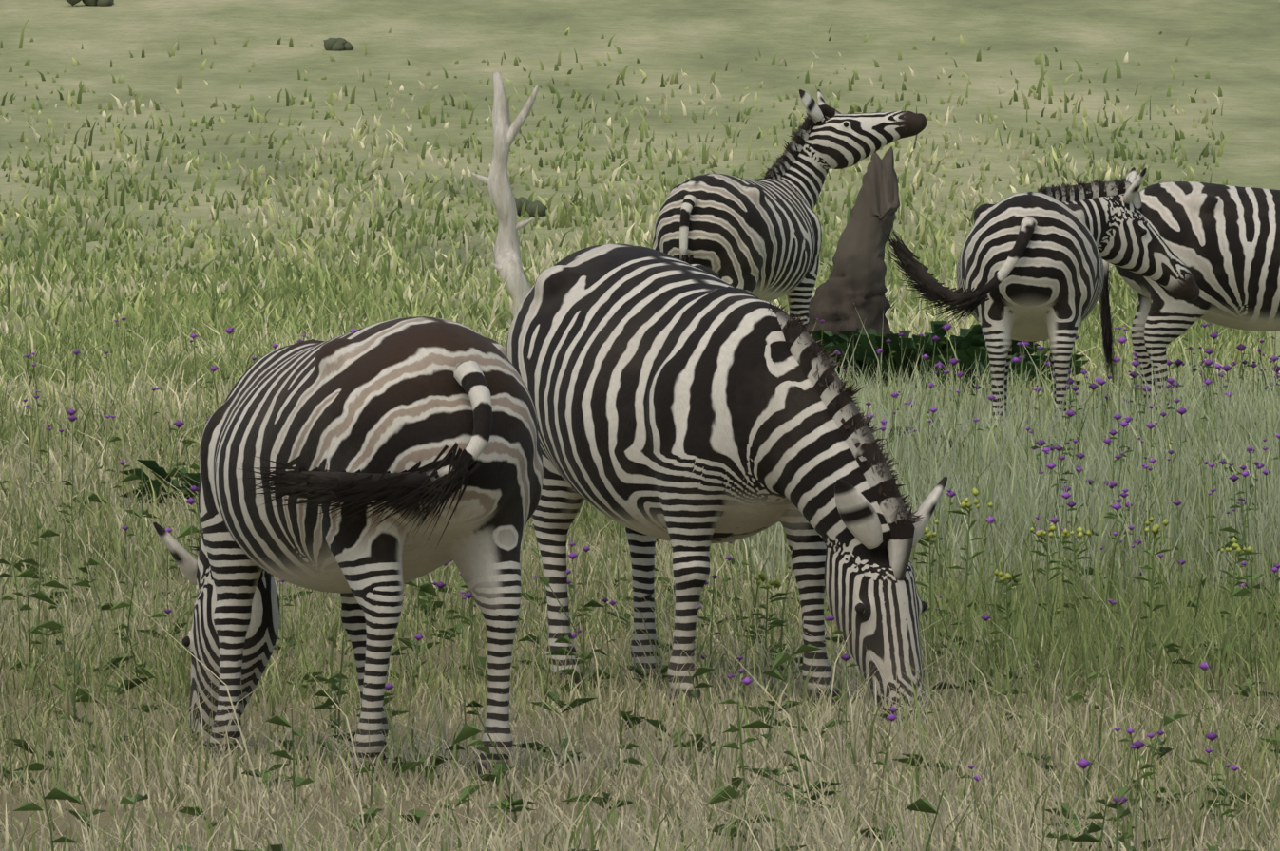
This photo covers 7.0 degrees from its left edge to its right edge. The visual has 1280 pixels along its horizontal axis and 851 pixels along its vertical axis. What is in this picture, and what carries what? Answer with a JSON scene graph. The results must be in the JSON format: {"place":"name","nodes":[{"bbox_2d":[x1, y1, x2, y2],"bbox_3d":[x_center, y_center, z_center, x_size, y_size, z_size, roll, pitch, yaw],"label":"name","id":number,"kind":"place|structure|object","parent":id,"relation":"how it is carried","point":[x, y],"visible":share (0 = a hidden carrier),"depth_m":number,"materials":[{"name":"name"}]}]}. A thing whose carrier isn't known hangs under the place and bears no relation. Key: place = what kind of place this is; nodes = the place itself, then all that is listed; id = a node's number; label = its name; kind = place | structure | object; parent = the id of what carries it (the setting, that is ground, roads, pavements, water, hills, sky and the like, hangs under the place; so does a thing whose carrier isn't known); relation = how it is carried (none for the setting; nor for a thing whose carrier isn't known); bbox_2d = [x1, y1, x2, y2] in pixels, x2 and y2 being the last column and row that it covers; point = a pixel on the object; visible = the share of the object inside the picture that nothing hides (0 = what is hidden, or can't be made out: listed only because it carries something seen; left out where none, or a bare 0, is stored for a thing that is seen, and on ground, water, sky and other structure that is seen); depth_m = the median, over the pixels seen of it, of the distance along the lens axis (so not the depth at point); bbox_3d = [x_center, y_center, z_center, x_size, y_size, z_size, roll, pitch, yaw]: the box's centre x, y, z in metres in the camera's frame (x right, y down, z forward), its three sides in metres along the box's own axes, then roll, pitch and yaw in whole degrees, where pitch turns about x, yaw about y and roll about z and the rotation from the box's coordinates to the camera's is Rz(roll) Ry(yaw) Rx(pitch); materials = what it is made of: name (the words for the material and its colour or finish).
{"place":"outdoors","nodes":[
{"label":"outdoors","id":0,"kind":"place"},
{"bbox_2d":[0,0,1279,850],"bbox_3d":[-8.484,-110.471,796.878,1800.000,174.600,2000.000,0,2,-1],"label":"ground","id":1,"kind":"structure","parent":0,"point":[1232,46],"depth_m":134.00,"materials":[{"name":"green plant"}]},
{"bbox_2d":[65,0,547,216],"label":"rocks","id":2,"kind":"object","parent":1,"relation":"on","point":[341,45],"visible":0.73,"depth_m":144.01,"materials":[{"name":"grey stone"}]},
{"bbox_2d":[152,316,543,781],"bbox_3d":[-0.818,0.352,26.618,0.816,1.278,1.769,-1,2,-26],"label":"zebra","id":3,"kind":"object","parent":1,"relation":"on","point":[368,472],"visible":1,"depth_m":26.11},
{"bbox_2d":[471,71,538,323],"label":"dead tree snag","id":4,"kind":"object","parent":1,"relation":"on","point":[506,256],"visible":0.83,"depth_m":79.97,"materials":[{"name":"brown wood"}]},
{"bbox_2d":[0,317,1279,850],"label":"wildflowers","id":5,"kind":"object","parent":1,"relation":"on","point":[935,350],"visible":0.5,"depth_m":31.54,"materials":[{"name":"green plant"}]},
{"bbox_2d":[505,243,947,715],"bbox_3d":[0.167,0.208,29.689,0.799,1.443,1.927,-1,2,-25],"label":"zebra","id":6,"kind":"object","parent":1,"relation":"on","point":[692,412],"visible":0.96,"depth_m":29.29},
{"bbox_2d":[652,89,926,326],"bbox_3d":[0.673,-1.039,59.599,1.856,1.780,0.944,-2,2,-44],"label":"zebra","id":7,"kind":"object","parent":1,"relation":"on","point":[760,238],"visible":0.71,"depth_m":59.34},
{"bbox_2d":[805,146,899,390],"bbox_3d":[1.228,-0.825,61.513,0.679,1.666,0.690,-1,2,-31],"label":"mound","id":8,"kind":"object","parent":1,"relation":"on","point":[857,275],"visible":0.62,"depth_m":61.42,"materials":[{"name":"brown soil"}]},
{"bbox_2d":[879,167,1199,436],"bbox_3d":[1.999,-0.587,51.564,0.914,1.378,2.166,1,2,24],"label":"zebra","id":9,"kind":"object","parent":1,"relation":"on","point":[1030,267],"visible":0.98,"depth_m":50.88},
{"bbox_2d":[1096,181,1279,413],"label":"zebra","id":10,"kind":"object","parent":1,"relation":"on","point":[1222,241],"visible":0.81,"depth_m":53.31}
]}

